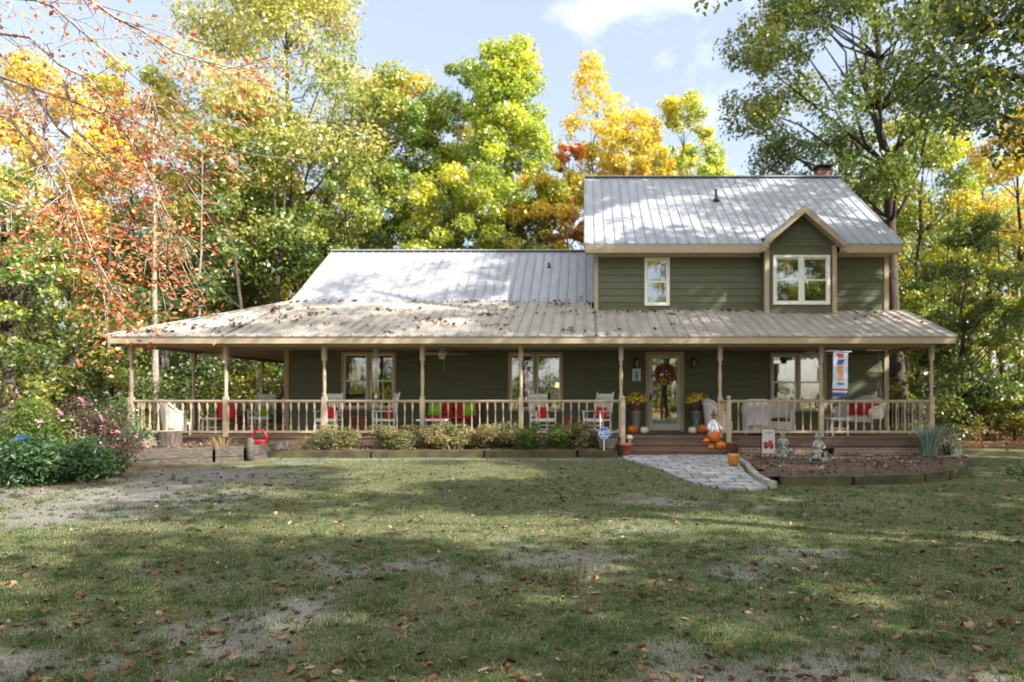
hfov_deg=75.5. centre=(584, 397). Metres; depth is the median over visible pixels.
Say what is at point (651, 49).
sky
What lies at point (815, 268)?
curtain
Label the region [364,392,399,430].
rocking chair
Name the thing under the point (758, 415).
throw blanket
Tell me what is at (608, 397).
rocking chair
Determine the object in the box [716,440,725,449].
pumpkin
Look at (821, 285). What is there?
curtain
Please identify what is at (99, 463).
laurel shrub
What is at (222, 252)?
leaning tree
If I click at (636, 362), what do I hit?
wall lantern
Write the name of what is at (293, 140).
oak tree
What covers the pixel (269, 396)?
rocking chair
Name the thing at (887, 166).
oak tree
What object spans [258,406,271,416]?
throw pillow
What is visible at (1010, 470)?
evergreen shrub
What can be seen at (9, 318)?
oak tree
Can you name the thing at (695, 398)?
potted mums
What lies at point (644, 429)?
pumpkin
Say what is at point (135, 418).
boxwood shrub
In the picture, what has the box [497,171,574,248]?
sweetgum tree
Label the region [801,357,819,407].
curtain
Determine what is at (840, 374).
house banner
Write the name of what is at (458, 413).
loveseat
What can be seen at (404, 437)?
hedge shrub
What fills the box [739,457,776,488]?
stone curb
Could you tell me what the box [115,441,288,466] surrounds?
retaining wall
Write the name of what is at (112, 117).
dogwood tree
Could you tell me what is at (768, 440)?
garden flag
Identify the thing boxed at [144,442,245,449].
mulch bed
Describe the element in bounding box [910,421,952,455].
silver plant
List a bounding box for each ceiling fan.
[202,348,250,359]
[425,347,452,368]
[786,347,832,368]
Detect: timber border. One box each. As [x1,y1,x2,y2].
[268,450,616,457]
[779,465,967,485]
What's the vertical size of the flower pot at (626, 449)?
0.350 m
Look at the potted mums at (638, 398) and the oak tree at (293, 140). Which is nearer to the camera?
the potted mums at (638, 398)
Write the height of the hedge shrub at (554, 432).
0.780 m
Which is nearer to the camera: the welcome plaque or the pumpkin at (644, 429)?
the pumpkin at (644, 429)
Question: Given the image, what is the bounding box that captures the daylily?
[202,436,241,448]
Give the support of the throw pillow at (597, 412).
on the rocking chair at (608, 397)
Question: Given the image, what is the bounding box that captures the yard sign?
[598,427,609,449]
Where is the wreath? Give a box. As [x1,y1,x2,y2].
[652,361,676,386]
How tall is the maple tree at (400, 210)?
20.692 m
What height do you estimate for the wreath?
0.849 m
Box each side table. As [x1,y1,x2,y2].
[198,418,222,433]
[349,416,367,433]
[416,419,450,430]
[564,416,580,424]
[824,418,851,435]
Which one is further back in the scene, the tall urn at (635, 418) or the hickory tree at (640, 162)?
the hickory tree at (640, 162)
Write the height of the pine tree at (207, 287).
9.264 m
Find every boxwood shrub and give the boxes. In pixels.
[87,394,145,441]
[117,424,159,445]
[933,423,964,454]
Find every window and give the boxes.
[341,352,395,409]
[508,352,562,410]
[645,258,669,305]
[770,353,826,411]
[773,255,829,304]
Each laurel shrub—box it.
[0,433,91,487]
[27,433,135,481]
[80,428,142,459]
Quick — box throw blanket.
[747,399,767,425]
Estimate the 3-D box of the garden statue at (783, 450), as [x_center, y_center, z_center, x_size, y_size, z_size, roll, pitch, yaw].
[4.797,1.146,15.723,0.400,0.628,0.298,0,0,30]
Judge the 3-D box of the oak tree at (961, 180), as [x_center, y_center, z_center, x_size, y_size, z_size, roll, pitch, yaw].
[18.659,-7.263,36.296,6.747,18.135,7.062,0,0,-38]
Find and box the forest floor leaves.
[0,418,1023,453]
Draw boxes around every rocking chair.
[246,392,279,430]
[313,392,343,433]
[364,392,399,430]
[526,392,557,433]
[581,392,618,433]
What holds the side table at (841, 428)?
on the house
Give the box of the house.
[104,164,957,454]
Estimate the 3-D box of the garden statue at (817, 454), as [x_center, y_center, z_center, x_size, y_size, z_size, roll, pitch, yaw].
[5.106,1.103,14.348,0.397,0.673,0.500,0,0,10]
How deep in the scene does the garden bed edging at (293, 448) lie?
16.51 m
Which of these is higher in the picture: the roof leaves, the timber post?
the roof leaves
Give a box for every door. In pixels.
[649,355,680,429]
[653,358,676,425]
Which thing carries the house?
on the ground at (976, 452)
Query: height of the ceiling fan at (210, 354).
0.650 m
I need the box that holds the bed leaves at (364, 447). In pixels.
[277,444,617,449]
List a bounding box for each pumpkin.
[627,424,637,433]
[640,425,648,432]
[688,425,696,432]
[697,423,706,433]
[708,443,714,449]
[709,429,719,442]
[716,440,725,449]
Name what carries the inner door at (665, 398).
in the house
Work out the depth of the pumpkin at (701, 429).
18.75 m
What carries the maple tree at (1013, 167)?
on the ground at (976, 452)
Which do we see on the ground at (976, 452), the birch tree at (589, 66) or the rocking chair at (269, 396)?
the birch tree at (589, 66)
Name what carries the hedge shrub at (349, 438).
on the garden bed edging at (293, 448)
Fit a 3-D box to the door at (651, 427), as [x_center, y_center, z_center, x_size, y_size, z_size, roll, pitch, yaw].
[2.425,-0.140,19.907,0.970,2.280,0.106,0,0,0]
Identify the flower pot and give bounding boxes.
[619,443,632,455]
[726,442,739,452]
[727,453,739,465]
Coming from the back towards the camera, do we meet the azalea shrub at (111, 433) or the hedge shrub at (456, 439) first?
the hedge shrub at (456, 439)
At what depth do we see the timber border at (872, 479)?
11.68 m
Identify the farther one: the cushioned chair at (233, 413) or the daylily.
the cushioned chair at (233, 413)
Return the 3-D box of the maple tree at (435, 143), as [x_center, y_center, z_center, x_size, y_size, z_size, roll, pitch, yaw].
[-8.176,-9.603,40.113,6.192,22.811,6.708,0,0,44]
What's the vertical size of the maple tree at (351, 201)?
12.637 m
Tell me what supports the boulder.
on the mulch bed at (213, 445)
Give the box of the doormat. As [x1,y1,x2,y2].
[641,433,697,434]
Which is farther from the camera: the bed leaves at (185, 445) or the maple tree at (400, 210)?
the maple tree at (400, 210)
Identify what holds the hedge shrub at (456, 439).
on the garden bed edging at (293, 448)
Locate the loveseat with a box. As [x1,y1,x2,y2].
[425,403,481,430]
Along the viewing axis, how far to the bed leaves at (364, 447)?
16.57 m
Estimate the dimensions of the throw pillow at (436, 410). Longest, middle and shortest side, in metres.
0.420 x 0.400 x 0.140 m
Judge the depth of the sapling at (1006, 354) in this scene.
23.19 m
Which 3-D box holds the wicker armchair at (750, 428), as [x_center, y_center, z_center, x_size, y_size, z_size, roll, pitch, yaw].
[4.737,0.550,18.158,0.804,1.001,0.806,0,0,8]
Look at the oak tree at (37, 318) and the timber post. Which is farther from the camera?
the oak tree at (37, 318)
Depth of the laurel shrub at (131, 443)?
14.20 m
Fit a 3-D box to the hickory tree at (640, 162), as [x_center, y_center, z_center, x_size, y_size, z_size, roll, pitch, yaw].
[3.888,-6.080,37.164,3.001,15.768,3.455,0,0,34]
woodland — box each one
[0,151,1023,424]
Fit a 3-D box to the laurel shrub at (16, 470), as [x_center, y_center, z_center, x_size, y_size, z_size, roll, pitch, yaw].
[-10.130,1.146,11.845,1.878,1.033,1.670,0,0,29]
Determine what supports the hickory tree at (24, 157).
on the ground at (976, 452)
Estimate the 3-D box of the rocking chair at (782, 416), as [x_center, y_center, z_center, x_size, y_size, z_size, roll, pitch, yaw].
[5.652,0.550,18.938,0.804,1.001,0.806,0,0,20]
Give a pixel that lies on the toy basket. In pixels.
(260, 441)
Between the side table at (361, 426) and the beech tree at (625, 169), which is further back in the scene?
the beech tree at (625, 169)
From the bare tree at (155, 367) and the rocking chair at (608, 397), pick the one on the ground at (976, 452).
the bare tree at (155, 367)
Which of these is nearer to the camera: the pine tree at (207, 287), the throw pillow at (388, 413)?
the throw pillow at (388, 413)
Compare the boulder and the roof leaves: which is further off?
the roof leaves
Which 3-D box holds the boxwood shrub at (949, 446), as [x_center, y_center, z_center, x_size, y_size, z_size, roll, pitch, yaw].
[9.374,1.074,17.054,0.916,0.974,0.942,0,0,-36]
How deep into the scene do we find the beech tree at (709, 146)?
42.49 m
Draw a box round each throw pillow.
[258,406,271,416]
[328,407,338,418]
[386,407,392,418]
[427,403,442,414]
[462,403,475,414]
[535,406,546,417]
[595,407,607,418]
[849,403,859,414]
[858,403,869,414]
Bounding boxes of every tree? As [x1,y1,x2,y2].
[0,0,336,381]
[0,43,151,415]
[0,158,76,436]
[0,235,133,431]
[54,53,203,405]
[98,228,230,413]
[107,143,113,413]
[130,0,416,293]
[149,130,265,424]
[151,111,160,433]
[159,88,306,422]
[179,352,278,427]
[197,160,202,429]
[199,164,283,398]
[273,182,283,423]
[292,176,388,279]
[312,58,472,248]
[313,135,413,248]
[395,161,507,248]
[401,55,512,248]
[444,31,575,248]
[455,103,574,248]
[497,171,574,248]
[536,141,586,248]
[554,49,628,248]
[561,121,632,247]
[596,103,685,174]
[629,147,678,174]
[648,88,726,174]
[674,134,737,174]
[694,0,1023,169]
[712,0,1002,430]
[861,109,994,409]
[898,275,965,417]
[903,211,1023,437]
[938,185,951,421]
[943,103,1023,405]
[996,192,1003,414]
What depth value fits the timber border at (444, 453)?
16.16 m
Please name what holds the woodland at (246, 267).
on the ground at (976, 452)
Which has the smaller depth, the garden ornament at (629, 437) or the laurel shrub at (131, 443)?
the laurel shrub at (131, 443)
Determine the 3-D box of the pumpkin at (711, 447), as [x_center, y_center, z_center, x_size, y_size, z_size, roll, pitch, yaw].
[3.240,1.264,16.860,0.180,0.171,0.173,0,0,12]
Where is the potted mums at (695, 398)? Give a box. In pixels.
[685,392,708,410]
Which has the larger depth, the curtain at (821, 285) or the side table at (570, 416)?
the curtain at (821, 285)
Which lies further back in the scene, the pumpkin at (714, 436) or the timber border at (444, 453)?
the pumpkin at (714, 436)
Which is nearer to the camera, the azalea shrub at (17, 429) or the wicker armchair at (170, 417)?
the azalea shrub at (17, 429)
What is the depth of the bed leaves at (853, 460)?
14.32 m
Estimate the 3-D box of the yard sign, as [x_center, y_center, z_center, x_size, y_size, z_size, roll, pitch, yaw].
[0.470,1.139,16.158,0.305,0.822,0.028,0,0,0]
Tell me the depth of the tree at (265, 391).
32.26 m
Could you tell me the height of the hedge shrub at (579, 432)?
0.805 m
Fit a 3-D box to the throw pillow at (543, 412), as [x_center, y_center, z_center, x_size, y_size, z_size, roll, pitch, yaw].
[-1.250,0.450,18.880,0.380,0.360,0.130,3,-13,-26]
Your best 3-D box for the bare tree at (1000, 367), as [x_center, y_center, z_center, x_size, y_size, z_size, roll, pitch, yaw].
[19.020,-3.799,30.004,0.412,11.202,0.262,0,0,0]
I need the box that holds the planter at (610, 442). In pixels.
[597,435,617,449]
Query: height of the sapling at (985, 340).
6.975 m
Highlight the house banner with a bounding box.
[822,350,851,396]
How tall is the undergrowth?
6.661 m
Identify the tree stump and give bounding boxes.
[157,430,183,447]
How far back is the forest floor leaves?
20.69 m
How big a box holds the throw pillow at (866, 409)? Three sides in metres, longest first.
0.360 x 0.360 x 0.120 m
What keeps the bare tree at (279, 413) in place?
on the ground at (976, 452)
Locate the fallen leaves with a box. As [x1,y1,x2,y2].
[0,458,1023,681]
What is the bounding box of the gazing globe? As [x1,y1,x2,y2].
[12,434,30,442]
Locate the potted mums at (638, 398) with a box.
[625,392,647,410]
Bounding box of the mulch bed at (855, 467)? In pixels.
[740,454,972,476]
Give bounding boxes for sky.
[0,0,1023,399]
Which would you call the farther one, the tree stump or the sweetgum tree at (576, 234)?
the sweetgum tree at (576, 234)
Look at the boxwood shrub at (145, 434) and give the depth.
15.40 m
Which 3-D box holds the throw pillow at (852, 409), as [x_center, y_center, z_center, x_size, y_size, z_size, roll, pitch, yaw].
[7.845,0.330,19.113,0.120,0.360,0.360,15,-13,-26]
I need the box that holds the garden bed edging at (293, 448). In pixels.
[277,446,616,449]
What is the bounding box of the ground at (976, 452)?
[0,400,1023,681]
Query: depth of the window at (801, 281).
19.46 m
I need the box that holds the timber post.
[246,438,253,460]
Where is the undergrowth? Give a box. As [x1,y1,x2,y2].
[0,272,1023,440]
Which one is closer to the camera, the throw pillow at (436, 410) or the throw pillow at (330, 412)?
the throw pillow at (330, 412)
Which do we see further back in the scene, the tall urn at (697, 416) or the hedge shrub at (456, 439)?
the tall urn at (697, 416)
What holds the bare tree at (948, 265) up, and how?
on the ground at (976, 452)
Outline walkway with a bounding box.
[621,455,767,490]
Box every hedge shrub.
[297,422,365,449]
[365,422,434,449]
[413,421,478,449]
[460,420,531,449]
[511,421,575,449]
[548,420,599,450]
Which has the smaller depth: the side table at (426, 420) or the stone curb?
the stone curb
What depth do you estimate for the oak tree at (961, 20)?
14.17 m
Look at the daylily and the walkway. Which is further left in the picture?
the daylily
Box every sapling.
[964,261,1023,436]
[992,282,1023,439]
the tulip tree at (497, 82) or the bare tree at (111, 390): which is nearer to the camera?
the bare tree at (111, 390)
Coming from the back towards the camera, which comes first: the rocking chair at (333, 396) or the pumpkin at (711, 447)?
the rocking chair at (333, 396)
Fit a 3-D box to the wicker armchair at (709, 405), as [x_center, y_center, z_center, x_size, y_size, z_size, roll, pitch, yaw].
[3.757,0.550,18.842,0.806,1.001,0.804,0,0,-5]
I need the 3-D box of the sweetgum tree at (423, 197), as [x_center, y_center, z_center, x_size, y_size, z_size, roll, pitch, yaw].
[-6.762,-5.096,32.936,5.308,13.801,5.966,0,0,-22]
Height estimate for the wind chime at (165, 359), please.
0.795 m
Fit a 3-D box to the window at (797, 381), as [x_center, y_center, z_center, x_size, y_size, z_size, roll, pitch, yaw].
[6.475,-0.455,19.953,1.710,1.790,0.095,0,0,0]
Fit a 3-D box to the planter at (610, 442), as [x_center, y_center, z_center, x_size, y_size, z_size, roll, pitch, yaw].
[0.560,1.145,16.620,0.540,0.370,0.540,0,0,0]
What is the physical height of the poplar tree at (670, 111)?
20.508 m
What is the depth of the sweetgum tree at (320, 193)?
41.52 m
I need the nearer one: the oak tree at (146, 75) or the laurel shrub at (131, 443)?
the laurel shrub at (131, 443)
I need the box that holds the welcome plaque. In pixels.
[632,369,640,380]
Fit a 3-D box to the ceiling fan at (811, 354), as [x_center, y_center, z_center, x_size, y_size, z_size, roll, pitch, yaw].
[6.500,-1.115,18.670,1.292,0.650,1.356,0,0,-20]
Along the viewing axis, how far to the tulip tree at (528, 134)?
33.34 m
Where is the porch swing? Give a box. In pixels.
[832,347,886,421]
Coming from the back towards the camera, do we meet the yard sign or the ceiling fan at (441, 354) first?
the ceiling fan at (441, 354)
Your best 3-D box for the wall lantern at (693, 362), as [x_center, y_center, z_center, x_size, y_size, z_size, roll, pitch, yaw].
[3.280,-1.060,19.843,0.150,0.340,0.195,0,0,0]
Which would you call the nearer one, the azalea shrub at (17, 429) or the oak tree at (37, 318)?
the azalea shrub at (17, 429)
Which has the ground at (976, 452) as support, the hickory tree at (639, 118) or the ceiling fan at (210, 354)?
the hickory tree at (639, 118)
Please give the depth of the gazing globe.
12.23 m
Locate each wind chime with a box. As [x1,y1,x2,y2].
[162,347,169,376]
[373,350,378,397]
[523,371,530,399]
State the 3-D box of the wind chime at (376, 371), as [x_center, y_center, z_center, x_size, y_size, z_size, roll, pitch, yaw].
[-5.620,-0.688,17.620,0.150,1.425,0.150,0,0,0]
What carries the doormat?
on the house
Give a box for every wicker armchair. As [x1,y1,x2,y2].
[158,399,192,434]
[702,399,732,433]
[741,399,769,434]
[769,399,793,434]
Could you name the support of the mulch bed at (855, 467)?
on the ground at (976, 452)
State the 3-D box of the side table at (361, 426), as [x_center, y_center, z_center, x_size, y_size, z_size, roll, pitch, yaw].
[-6.550,0.800,18.950,0.517,0.501,0.517,0,0,0]
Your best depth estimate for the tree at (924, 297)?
31.39 m
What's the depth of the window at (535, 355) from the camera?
19.91 m
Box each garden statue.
[777,432,792,458]
[809,432,828,463]
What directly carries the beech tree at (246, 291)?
on the ground at (976, 452)
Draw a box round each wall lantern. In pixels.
[634,357,638,367]
[691,357,695,367]
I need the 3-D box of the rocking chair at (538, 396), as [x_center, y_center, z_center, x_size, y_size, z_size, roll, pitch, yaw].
[-1.248,0.444,18.806,0.685,1.209,1.135,0,0,-26]
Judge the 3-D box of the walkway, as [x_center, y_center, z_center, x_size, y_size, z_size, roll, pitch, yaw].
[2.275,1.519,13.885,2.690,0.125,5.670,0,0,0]
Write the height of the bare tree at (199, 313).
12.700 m
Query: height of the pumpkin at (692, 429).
0.251 m
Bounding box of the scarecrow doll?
[706,409,721,436]
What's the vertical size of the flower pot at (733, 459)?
0.260 m
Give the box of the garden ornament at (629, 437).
[626,435,632,442]
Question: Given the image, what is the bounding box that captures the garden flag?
[761,428,774,452]
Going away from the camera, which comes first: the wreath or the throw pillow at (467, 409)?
the throw pillow at (467, 409)
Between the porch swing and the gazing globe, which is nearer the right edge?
the porch swing
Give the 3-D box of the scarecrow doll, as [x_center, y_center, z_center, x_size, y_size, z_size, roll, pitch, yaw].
[3.440,0.682,17.520,0.449,0.735,0.336,0,0,0]
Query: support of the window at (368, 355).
in the house
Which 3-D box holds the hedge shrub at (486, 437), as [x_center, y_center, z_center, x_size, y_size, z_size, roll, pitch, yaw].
[-2.231,0.983,16.701,2.051,0.798,0.903,0,0,0]
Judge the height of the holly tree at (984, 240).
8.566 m
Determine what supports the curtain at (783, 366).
hanging from the house
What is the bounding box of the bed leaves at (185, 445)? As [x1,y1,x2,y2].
[135,441,274,449]
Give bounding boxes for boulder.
[129,433,157,447]
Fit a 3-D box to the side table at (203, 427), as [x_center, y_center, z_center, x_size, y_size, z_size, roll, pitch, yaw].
[-10.720,0.822,18.900,0.540,0.459,0.540,0,0,0]
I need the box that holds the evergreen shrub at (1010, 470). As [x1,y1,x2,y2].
[1003,454,1023,477]
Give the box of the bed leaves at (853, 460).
[739,452,972,474]
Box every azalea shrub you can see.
[0,390,81,475]
[2,385,144,469]
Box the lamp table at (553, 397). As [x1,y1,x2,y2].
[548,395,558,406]
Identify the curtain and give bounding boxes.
[774,357,794,399]
[777,259,824,278]
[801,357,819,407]
[817,272,824,300]
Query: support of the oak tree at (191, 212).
on the ground at (976, 452)
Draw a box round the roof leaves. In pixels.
[136,296,922,333]
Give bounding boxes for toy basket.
[251,428,267,444]
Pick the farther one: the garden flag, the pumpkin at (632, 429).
the pumpkin at (632, 429)
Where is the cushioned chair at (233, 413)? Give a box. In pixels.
[216,403,246,433]
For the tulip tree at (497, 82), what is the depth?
34.87 m
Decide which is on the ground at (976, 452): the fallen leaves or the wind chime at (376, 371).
the fallen leaves
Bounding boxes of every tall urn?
[630,411,641,432]
[691,411,702,432]
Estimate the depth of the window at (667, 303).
19.90 m
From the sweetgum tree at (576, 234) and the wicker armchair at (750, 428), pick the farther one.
the sweetgum tree at (576, 234)
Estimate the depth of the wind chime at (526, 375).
17.79 m

